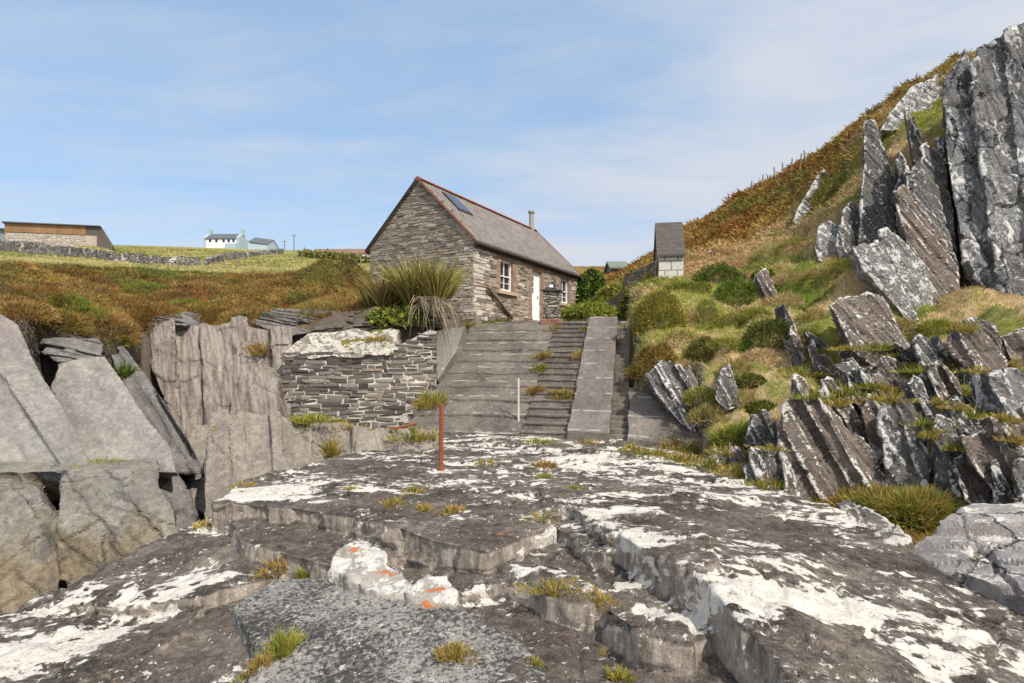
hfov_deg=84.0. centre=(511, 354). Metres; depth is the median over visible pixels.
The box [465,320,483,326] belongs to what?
grass tuft
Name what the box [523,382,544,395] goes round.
grass tuft
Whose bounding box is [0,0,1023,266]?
sky
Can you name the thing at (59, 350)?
cliff
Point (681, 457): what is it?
grass tuft
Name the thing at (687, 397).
tussock
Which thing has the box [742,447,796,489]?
rock outcrop
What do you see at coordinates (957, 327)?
grass tuft
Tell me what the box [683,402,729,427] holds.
tussock
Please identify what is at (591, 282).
bush
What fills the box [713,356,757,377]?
tussock
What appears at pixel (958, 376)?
slate shard
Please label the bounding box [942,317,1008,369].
rock outcrop
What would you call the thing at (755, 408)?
shrub
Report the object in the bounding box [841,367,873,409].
rock outcrop
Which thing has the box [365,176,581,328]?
cottage
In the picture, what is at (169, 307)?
heather mound
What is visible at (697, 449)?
grass tuft
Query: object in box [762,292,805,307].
tussock
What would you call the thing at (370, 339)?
grass tuft
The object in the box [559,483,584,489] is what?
grass tuft
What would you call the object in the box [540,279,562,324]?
gate pillar
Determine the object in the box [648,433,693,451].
grass tuft
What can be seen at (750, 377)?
shrub
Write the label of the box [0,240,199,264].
field wall
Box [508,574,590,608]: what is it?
grass tuft
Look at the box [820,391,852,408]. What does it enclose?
grass tuft
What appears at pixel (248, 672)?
grass tuft
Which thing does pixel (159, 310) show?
heather mound
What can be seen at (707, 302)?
shrub
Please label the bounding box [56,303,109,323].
heather mound
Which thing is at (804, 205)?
rock outcrop
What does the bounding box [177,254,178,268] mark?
fence post
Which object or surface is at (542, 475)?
grass tuft
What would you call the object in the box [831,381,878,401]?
grass tuft
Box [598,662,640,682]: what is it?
grass tuft
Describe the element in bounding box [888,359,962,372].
grass tuft
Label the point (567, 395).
grass tuft
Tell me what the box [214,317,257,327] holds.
heather mound
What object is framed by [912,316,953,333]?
tussock
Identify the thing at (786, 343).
slate shard
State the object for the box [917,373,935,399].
slate shard
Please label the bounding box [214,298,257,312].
heather mound
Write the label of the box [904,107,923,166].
rock outcrop
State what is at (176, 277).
heather
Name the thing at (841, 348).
grass tuft
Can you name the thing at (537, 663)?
grass tuft
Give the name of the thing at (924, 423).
grass tuft
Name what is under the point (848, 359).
slate shard
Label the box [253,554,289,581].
grass tuft
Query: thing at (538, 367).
grass tuft
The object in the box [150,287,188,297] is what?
heather mound
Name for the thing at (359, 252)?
bungalow
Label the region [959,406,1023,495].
rock outcrop
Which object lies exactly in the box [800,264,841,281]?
tussock
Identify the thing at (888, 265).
rock outcrop
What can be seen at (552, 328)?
grass tuft
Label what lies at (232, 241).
farmhouse
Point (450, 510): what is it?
grass tuft
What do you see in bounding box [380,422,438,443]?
grass tuft
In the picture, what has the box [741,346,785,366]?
tussock
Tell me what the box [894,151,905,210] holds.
rock outcrop
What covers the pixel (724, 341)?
tussock
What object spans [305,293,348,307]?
heather mound
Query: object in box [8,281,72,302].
heather mound
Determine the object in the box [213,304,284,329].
heather mound
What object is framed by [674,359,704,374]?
tussock
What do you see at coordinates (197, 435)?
boulder
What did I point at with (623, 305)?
bush
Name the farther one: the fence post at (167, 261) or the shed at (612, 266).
the shed at (612, 266)
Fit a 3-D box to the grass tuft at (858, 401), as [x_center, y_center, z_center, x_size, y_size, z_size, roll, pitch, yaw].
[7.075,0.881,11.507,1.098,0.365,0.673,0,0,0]
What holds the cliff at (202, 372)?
on the hillside
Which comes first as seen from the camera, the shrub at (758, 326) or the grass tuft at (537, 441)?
the grass tuft at (537, 441)
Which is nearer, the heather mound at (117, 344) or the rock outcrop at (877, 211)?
the heather mound at (117, 344)
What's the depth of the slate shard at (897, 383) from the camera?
11.92 m
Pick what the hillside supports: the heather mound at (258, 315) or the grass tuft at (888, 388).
the grass tuft at (888, 388)
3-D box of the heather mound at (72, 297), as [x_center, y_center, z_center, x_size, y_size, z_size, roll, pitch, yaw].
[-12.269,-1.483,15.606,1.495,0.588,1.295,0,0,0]
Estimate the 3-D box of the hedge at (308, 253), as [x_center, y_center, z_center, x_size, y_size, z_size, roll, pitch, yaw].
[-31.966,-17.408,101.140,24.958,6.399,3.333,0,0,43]
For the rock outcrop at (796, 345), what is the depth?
14.98 m
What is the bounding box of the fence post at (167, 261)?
[167,254,168,268]
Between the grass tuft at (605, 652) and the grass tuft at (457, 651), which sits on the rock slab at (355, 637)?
the grass tuft at (457, 651)
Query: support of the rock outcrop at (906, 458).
on the hillside
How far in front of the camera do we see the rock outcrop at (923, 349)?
12.03 m
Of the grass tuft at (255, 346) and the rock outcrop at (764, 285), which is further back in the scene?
the rock outcrop at (764, 285)
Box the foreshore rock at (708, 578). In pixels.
[0,434,1023,682]
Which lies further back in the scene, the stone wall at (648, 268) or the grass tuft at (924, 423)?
the stone wall at (648, 268)
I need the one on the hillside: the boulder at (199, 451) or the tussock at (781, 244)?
the tussock at (781, 244)
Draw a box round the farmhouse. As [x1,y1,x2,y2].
[203,229,247,248]
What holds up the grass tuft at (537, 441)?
on the foreshore rock at (708, 578)
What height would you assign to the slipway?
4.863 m
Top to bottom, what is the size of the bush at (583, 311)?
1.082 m
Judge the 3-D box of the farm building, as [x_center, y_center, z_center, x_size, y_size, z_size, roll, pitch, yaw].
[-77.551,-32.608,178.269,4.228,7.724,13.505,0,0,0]
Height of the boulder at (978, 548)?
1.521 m
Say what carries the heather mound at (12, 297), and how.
on the hillside
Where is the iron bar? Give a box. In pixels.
[390,422,416,430]
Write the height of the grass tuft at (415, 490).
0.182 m
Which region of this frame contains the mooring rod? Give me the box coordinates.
[437,404,444,470]
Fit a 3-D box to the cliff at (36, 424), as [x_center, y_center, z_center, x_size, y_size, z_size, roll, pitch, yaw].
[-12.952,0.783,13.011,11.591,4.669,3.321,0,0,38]
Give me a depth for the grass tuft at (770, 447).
9.58 m
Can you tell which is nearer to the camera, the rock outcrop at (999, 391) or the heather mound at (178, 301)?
the rock outcrop at (999, 391)
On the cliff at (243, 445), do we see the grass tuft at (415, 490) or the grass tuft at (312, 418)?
the grass tuft at (312, 418)
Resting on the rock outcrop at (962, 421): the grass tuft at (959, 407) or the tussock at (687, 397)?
the grass tuft at (959, 407)
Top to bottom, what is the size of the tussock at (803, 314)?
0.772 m
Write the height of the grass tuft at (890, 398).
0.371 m
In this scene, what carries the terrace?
on the hillside
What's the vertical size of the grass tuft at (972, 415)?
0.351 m
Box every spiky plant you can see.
[338,265,403,305]
[371,246,474,336]
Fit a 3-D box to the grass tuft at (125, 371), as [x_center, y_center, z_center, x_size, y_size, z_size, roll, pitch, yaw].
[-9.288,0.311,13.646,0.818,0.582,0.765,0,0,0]
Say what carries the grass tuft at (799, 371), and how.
on the hillside
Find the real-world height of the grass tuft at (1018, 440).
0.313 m
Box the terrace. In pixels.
[494,321,626,326]
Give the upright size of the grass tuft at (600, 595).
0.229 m
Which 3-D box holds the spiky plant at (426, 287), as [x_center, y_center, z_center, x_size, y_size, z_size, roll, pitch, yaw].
[-2.867,-1.856,18.217,3.507,3.376,3.053,0,0,0]
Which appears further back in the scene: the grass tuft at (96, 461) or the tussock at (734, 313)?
the tussock at (734, 313)
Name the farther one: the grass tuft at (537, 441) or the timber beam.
the timber beam
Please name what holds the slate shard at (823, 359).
on the hillside
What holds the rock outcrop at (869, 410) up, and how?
on the hillside
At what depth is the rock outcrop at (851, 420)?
11.01 m
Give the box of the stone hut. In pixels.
[653,222,685,277]
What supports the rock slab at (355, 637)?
on the foreshore rock at (708, 578)
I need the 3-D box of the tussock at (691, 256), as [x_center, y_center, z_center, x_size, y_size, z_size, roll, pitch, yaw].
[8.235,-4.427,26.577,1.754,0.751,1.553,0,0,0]
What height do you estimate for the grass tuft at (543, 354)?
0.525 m
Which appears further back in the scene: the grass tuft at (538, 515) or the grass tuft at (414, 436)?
the grass tuft at (414, 436)
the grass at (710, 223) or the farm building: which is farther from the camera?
the farm building
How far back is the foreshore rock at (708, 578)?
5.86 m
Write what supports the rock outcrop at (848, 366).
on the hillside
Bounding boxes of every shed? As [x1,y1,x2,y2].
[0,228,4,239]
[604,261,627,272]
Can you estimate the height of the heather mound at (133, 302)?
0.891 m
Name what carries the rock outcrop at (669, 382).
on the hillside
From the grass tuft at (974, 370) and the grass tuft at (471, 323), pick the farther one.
the grass tuft at (471, 323)
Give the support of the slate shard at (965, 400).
on the hillside
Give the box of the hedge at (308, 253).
[296,247,369,262]
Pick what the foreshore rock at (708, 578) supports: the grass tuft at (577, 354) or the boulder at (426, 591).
the boulder at (426, 591)
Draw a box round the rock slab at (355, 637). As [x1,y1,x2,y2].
[231,577,549,682]
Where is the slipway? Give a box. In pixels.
[408,316,700,458]
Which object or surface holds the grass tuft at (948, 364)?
on the rock outcrop at (923, 349)
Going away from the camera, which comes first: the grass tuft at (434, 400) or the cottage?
the grass tuft at (434, 400)
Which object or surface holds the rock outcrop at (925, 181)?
on the hillside
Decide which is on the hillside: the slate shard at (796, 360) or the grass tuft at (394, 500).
the slate shard at (796, 360)
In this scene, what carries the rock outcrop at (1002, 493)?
on the hillside
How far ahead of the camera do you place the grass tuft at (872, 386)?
11.60 m
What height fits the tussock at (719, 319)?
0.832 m
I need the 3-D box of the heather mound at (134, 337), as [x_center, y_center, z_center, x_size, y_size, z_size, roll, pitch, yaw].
[-11.344,-0.722,15.791,2.164,1.178,1.795,0,0,0]
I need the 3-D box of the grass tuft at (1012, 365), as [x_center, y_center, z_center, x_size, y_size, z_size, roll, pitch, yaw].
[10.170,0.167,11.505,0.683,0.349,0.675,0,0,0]
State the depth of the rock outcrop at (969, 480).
8.55 m
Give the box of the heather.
[0,256,469,336]
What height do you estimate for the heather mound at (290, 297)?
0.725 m
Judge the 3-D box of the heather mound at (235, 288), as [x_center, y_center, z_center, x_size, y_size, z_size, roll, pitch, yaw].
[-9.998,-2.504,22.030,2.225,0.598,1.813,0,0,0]
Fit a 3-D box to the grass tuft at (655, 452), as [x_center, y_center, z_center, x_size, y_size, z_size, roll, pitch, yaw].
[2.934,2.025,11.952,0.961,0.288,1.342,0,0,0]
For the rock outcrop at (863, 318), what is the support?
on the hillside
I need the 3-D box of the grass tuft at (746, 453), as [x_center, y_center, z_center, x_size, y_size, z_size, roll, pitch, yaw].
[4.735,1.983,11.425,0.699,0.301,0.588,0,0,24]
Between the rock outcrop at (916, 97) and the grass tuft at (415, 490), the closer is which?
the grass tuft at (415, 490)
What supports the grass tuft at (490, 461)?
on the foreshore rock at (708, 578)
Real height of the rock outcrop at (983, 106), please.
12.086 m
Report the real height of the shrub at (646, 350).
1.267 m
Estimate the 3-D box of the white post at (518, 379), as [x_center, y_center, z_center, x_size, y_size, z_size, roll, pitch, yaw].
[0.175,1.282,15.345,0.060,1.296,0.060,0,0,-22]
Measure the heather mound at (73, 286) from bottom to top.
0.665 m
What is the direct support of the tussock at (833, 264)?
on the hillside
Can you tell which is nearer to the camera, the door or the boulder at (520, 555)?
the boulder at (520, 555)
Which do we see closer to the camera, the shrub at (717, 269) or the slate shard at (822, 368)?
the slate shard at (822, 368)
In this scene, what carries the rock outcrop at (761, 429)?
on the hillside
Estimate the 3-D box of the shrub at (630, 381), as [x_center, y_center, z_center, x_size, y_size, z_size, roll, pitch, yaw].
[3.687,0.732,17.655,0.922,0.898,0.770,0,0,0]
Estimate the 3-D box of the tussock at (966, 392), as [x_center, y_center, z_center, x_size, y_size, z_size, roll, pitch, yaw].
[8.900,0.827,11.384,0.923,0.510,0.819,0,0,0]
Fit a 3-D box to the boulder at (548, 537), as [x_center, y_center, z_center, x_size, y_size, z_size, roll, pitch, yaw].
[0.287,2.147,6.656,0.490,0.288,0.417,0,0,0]
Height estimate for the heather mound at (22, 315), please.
0.774 m
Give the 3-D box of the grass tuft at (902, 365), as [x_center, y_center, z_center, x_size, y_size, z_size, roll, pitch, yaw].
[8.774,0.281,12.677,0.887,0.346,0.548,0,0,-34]
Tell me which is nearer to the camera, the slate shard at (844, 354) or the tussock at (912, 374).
the tussock at (912, 374)
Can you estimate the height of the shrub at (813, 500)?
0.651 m
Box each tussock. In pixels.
[659,327,698,346]
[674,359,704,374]
[678,385,716,410]
[683,253,704,260]
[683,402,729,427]
[685,307,717,324]
[701,335,742,355]
[708,311,742,330]
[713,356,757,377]
[719,252,751,264]
[721,305,756,320]
[730,386,759,410]
[738,305,773,322]
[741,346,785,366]
[745,247,783,259]
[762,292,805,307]
[771,270,806,287]
[772,414,779,428]
[774,236,812,249]
[784,325,821,344]
[793,306,828,325]
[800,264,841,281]
[826,255,851,273]
[896,315,916,333]
[906,368,920,378]
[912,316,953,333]
[961,386,972,400]
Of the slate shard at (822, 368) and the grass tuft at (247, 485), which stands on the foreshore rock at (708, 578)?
the grass tuft at (247, 485)
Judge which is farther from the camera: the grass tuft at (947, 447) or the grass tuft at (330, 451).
the grass tuft at (330, 451)
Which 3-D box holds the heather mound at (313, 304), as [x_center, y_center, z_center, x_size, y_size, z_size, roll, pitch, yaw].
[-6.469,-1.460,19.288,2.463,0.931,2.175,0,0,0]
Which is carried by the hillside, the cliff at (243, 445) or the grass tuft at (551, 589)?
the cliff at (243, 445)
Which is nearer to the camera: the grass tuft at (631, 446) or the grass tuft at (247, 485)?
the grass tuft at (247, 485)
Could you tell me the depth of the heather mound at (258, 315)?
18.78 m
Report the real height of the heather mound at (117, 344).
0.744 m
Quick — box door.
[528,264,544,319]
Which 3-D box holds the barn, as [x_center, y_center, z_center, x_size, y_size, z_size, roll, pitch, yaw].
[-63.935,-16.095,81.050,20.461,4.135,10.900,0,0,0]
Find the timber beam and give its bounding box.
[486,286,513,318]
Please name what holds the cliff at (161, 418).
on the cliff at (175, 489)
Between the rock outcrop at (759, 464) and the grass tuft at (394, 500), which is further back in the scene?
the rock outcrop at (759, 464)
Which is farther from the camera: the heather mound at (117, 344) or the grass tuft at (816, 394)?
the heather mound at (117, 344)
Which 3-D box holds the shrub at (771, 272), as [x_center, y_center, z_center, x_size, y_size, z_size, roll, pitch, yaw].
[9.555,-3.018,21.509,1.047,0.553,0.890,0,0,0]
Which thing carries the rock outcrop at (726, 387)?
on the hillside
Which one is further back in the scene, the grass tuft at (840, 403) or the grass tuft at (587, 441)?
the grass tuft at (587, 441)
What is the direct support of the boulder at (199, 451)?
on the cliff at (175, 489)
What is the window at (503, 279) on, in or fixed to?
in the cottage
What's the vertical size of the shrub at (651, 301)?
1.758 m
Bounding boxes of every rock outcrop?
[645,360,699,436]
[706,446,744,467]
[715,364,740,410]
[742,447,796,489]
[743,409,777,449]
[753,268,776,299]
[776,373,886,506]
[788,321,804,361]
[792,170,824,226]
[806,339,820,379]
[815,221,837,261]
[818,376,866,442]
[829,292,908,366]
[835,200,858,258]
[836,359,865,378]
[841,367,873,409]
[851,227,932,319]
[858,119,896,244]
[861,393,882,464]
[870,356,901,397]
[876,397,931,490]
[880,71,942,141]
[893,185,959,305]
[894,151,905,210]
[900,375,934,426]
[903,137,960,288]
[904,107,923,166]
[909,334,941,378]
[926,360,961,406]
[929,414,968,504]
[942,23,1023,296]
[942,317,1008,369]
[942,395,981,436]
[950,450,992,504]
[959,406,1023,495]
[972,367,1023,415]
[988,459,1013,503]
[1000,327,1023,367]
[1011,458,1023,502]
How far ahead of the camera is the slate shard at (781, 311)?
15.99 m
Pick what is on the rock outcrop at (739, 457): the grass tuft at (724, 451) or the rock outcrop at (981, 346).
the grass tuft at (724, 451)
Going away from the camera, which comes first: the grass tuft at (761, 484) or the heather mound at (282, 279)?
the grass tuft at (761, 484)
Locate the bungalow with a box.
[313,249,369,256]
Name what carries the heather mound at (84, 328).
on the hillside
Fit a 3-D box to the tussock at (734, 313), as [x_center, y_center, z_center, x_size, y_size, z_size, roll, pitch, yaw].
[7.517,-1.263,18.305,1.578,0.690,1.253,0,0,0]
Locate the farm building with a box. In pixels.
[248,237,278,249]
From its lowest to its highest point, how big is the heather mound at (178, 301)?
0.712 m
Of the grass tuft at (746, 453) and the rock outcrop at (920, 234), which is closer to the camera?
the grass tuft at (746, 453)
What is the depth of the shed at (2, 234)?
76.50 m
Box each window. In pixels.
[496,253,518,296]
[558,273,571,305]
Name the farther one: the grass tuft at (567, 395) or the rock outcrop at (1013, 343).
the grass tuft at (567, 395)
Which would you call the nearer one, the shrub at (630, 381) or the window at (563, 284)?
the shrub at (630, 381)
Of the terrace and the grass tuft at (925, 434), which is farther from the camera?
the terrace
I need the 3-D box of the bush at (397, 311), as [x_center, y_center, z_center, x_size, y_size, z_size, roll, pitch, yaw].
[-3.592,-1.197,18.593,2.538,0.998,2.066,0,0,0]
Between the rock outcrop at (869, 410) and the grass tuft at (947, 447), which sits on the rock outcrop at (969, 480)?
the grass tuft at (947, 447)
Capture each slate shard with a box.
[775,304,796,330]
[781,338,792,353]
[791,354,806,368]
[804,331,833,353]
[818,355,833,367]
[818,365,834,378]
[832,363,840,379]
[838,346,850,358]
[842,357,860,368]
[865,365,877,374]
[893,342,916,364]
[894,380,900,387]
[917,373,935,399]
[930,335,944,351]
[937,350,951,363]
[947,393,979,412]
[953,365,961,374]
[953,373,962,383]
[961,365,971,384]
[969,381,975,402]
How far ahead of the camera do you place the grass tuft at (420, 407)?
16.33 m
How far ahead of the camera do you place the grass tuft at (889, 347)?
13.21 m
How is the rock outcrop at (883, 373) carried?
on the hillside
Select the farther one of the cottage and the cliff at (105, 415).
the cottage
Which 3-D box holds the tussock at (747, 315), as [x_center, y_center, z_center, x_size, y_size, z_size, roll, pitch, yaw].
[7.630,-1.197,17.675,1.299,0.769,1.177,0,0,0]
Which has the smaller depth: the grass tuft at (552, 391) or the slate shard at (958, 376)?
the slate shard at (958, 376)
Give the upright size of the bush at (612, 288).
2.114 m
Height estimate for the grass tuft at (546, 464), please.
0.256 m
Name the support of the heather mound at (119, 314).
on the hillside
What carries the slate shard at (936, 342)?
on the hillside
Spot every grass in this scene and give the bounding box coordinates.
[0,245,369,272]
[454,264,699,325]
[592,42,989,297]
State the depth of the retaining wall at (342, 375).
17.04 m
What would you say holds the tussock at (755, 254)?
on the hillside
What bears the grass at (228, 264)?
on the hillside
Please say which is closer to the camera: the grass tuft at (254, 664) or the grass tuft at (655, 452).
the grass tuft at (254, 664)
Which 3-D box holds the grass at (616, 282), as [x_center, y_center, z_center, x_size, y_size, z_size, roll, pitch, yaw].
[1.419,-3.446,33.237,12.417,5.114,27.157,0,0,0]
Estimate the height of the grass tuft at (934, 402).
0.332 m
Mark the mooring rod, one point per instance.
(441, 431)
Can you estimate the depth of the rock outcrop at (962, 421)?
9.63 m
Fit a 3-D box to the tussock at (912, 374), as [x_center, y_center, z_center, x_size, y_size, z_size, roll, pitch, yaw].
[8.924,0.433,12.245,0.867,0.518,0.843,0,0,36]
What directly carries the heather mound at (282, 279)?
on the hillside
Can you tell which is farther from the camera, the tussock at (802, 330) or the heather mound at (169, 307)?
the heather mound at (169, 307)
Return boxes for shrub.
[621,365,633,386]
[628,340,679,380]
[631,286,687,336]
[661,279,712,293]
[684,335,722,361]
[691,261,746,284]
[693,298,719,323]
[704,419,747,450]
[713,276,760,306]
[732,341,755,352]
[734,372,767,390]
[741,316,796,349]
[743,399,776,414]
[750,268,774,278]
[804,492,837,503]
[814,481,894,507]
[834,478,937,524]
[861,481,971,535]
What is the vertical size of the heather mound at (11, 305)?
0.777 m
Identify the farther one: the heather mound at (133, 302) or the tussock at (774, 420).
the heather mound at (133, 302)
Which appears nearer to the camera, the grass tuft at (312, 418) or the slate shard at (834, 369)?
the grass tuft at (312, 418)
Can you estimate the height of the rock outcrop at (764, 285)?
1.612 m
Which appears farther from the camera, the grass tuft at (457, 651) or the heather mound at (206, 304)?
the heather mound at (206, 304)
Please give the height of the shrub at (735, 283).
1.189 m
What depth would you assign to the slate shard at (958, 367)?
11.99 m
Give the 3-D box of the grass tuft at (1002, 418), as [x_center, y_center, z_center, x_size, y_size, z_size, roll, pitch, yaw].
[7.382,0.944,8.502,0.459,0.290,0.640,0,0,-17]
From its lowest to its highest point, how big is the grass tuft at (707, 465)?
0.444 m
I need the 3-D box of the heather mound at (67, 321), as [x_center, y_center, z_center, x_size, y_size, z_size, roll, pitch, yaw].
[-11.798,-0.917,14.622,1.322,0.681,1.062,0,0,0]
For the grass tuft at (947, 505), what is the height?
1.026 m
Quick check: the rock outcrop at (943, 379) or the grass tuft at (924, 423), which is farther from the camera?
the rock outcrop at (943, 379)
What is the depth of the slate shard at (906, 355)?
13.02 m
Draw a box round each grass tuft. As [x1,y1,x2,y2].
[52,456,138,467]
[113,358,140,379]
[191,517,211,531]
[227,479,257,489]
[227,666,251,682]
[235,339,272,352]
[243,650,276,678]
[244,340,271,357]
[250,624,308,666]
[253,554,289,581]
[282,411,350,426]
[292,567,309,578]
[316,430,346,458]
[324,420,366,431]
[342,485,358,491]
[356,334,393,343]
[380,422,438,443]
[380,496,407,508]
[400,484,426,495]
[410,386,449,406]
[413,397,436,410]
[413,501,435,512]
[431,636,484,666]
[435,502,465,515]
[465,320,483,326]
[477,456,499,466]
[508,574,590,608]
[516,437,557,444]
[517,507,559,524]
[520,655,550,671]
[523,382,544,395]
[527,361,549,372]
[530,457,559,469]
[531,348,554,360]
[536,472,559,478]
[543,324,562,331]
[547,388,566,393]
[550,387,574,399]
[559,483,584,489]
[569,582,626,618]
[570,348,583,358]
[578,438,601,444]
[595,646,609,656]
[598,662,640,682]
[612,443,649,455]
[632,445,670,459]
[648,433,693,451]
[649,450,704,463]
[676,439,701,454]
[679,451,745,470]
[704,442,740,458]
[708,461,746,477]
[733,473,789,493]
[742,448,748,460]
[744,443,793,455]
[773,364,835,378]
[786,385,844,403]
[811,366,839,378]
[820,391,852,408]
[826,342,886,353]
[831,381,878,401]
[844,379,887,391]
[850,390,882,405]
[860,339,896,354]
[866,387,922,406]
[874,350,899,359]
[875,381,899,393]
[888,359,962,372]
[898,361,916,368]
[898,410,965,430]
[917,426,947,443]
[929,395,952,406]
[936,398,971,414]
[939,318,982,334]
[939,442,971,453]
[942,358,959,366]
[960,365,994,377]
[964,404,989,421]
[977,411,1023,426]
[993,429,1023,446]
[1008,355,1023,370]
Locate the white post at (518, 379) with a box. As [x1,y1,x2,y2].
[517,378,519,421]
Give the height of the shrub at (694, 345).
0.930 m
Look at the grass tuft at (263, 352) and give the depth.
17.11 m
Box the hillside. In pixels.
[0,56,1023,545]
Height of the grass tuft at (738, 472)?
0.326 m
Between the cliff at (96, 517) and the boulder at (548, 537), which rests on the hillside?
the cliff at (96, 517)
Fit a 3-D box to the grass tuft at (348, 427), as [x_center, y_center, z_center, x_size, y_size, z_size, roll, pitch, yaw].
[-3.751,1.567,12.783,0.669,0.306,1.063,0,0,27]
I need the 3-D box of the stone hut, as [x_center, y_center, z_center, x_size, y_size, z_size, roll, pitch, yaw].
[6.911,-4.067,25.086,1.178,3.582,2.179,0,0,10]
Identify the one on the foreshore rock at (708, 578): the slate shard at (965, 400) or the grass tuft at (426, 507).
the grass tuft at (426, 507)
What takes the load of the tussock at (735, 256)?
on the hillside
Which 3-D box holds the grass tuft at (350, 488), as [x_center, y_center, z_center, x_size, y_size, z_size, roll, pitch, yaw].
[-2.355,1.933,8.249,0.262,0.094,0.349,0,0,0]
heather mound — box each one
[0,293,35,304]
[0,298,62,327]
[2,301,62,326]
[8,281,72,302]
[32,307,95,336]
[43,292,92,306]
[47,309,79,327]
[54,279,124,299]
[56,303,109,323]
[80,310,142,347]
[97,310,136,331]
[101,329,136,349]
[118,297,162,317]
[121,278,164,292]
[127,301,187,333]
[138,321,152,333]
[144,305,171,317]
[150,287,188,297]
[160,296,202,307]
[178,300,233,324]
[184,279,228,291]
[191,304,241,320]
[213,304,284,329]
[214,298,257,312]
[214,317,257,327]
[222,283,279,293]
[250,309,268,320]
[270,275,296,283]
[281,292,317,302]
[286,299,350,318]
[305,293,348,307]
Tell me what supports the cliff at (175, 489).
on the hillside
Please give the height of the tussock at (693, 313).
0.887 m
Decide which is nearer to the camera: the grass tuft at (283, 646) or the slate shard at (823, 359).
the grass tuft at (283, 646)
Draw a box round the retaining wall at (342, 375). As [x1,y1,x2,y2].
[275,327,466,428]
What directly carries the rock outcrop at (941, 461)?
on the hillside
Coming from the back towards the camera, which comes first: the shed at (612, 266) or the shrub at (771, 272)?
the shed at (612, 266)
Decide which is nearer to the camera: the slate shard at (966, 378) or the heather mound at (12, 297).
the slate shard at (966, 378)
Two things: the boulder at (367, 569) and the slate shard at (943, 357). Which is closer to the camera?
the boulder at (367, 569)
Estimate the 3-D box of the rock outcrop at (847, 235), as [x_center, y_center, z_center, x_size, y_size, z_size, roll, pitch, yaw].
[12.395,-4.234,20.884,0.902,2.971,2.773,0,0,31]
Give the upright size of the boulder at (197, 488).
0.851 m
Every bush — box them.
[364,303,440,329]
[561,300,625,321]
[575,267,606,305]
[593,280,625,302]
[619,286,632,319]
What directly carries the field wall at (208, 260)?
on the hillside
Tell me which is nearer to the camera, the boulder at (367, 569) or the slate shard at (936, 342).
the boulder at (367, 569)
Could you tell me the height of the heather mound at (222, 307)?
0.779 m
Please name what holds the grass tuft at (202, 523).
on the foreshore rock at (708, 578)
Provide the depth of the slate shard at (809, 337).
14.97 m
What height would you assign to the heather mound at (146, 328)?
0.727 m
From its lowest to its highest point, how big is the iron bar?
0.187 m
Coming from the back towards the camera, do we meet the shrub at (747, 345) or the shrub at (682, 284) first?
the shrub at (682, 284)
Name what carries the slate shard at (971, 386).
on the hillside
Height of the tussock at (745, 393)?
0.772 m
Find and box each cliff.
[0,314,87,464]
[0,459,178,613]
[40,308,330,363]
[51,357,175,478]
[110,346,202,477]
[145,316,292,433]
[158,474,204,528]
[204,409,437,519]
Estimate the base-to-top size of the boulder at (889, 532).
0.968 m
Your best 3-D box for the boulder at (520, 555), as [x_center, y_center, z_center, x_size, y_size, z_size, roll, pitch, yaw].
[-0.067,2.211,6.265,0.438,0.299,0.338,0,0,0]
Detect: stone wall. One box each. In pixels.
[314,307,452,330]
[624,260,657,284]
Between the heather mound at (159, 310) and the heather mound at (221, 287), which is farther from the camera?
the heather mound at (221, 287)
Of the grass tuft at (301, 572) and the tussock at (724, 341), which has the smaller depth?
the grass tuft at (301, 572)
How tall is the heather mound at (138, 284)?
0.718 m
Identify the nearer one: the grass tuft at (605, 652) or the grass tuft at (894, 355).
the grass tuft at (605, 652)
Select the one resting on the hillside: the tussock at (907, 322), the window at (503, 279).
the tussock at (907, 322)
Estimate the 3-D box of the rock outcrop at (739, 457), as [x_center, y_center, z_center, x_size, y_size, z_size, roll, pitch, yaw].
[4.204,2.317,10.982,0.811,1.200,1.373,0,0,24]
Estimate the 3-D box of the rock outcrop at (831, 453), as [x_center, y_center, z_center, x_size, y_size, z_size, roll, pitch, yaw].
[5.663,1.657,10.081,1.708,2.681,3.022,0,0,28]
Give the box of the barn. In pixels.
[1,221,115,250]
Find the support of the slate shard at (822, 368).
on the hillside
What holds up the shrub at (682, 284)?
on the hillside
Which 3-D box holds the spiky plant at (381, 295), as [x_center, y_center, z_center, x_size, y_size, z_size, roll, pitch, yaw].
[-4.328,-2.339,18.792,3.044,1.469,2.448,0,0,0]
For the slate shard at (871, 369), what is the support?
on the hillside
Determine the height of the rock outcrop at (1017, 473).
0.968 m
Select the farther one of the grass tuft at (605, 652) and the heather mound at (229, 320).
the heather mound at (229, 320)
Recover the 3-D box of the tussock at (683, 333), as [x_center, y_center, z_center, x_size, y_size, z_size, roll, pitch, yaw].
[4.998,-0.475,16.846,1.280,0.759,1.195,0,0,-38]
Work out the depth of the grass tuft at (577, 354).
18.36 m
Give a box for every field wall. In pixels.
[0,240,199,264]
[203,248,283,264]
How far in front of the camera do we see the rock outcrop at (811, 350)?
14.60 m
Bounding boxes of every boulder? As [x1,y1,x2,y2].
[186,425,209,446]
[190,477,205,514]
[192,446,205,471]
[326,543,412,599]
[404,574,459,609]
[516,547,524,561]
[535,524,556,548]
[836,500,913,548]
[913,498,1023,614]
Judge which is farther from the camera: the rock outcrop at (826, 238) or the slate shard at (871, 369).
the rock outcrop at (826, 238)
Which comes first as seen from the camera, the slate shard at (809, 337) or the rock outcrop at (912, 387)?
the rock outcrop at (912, 387)

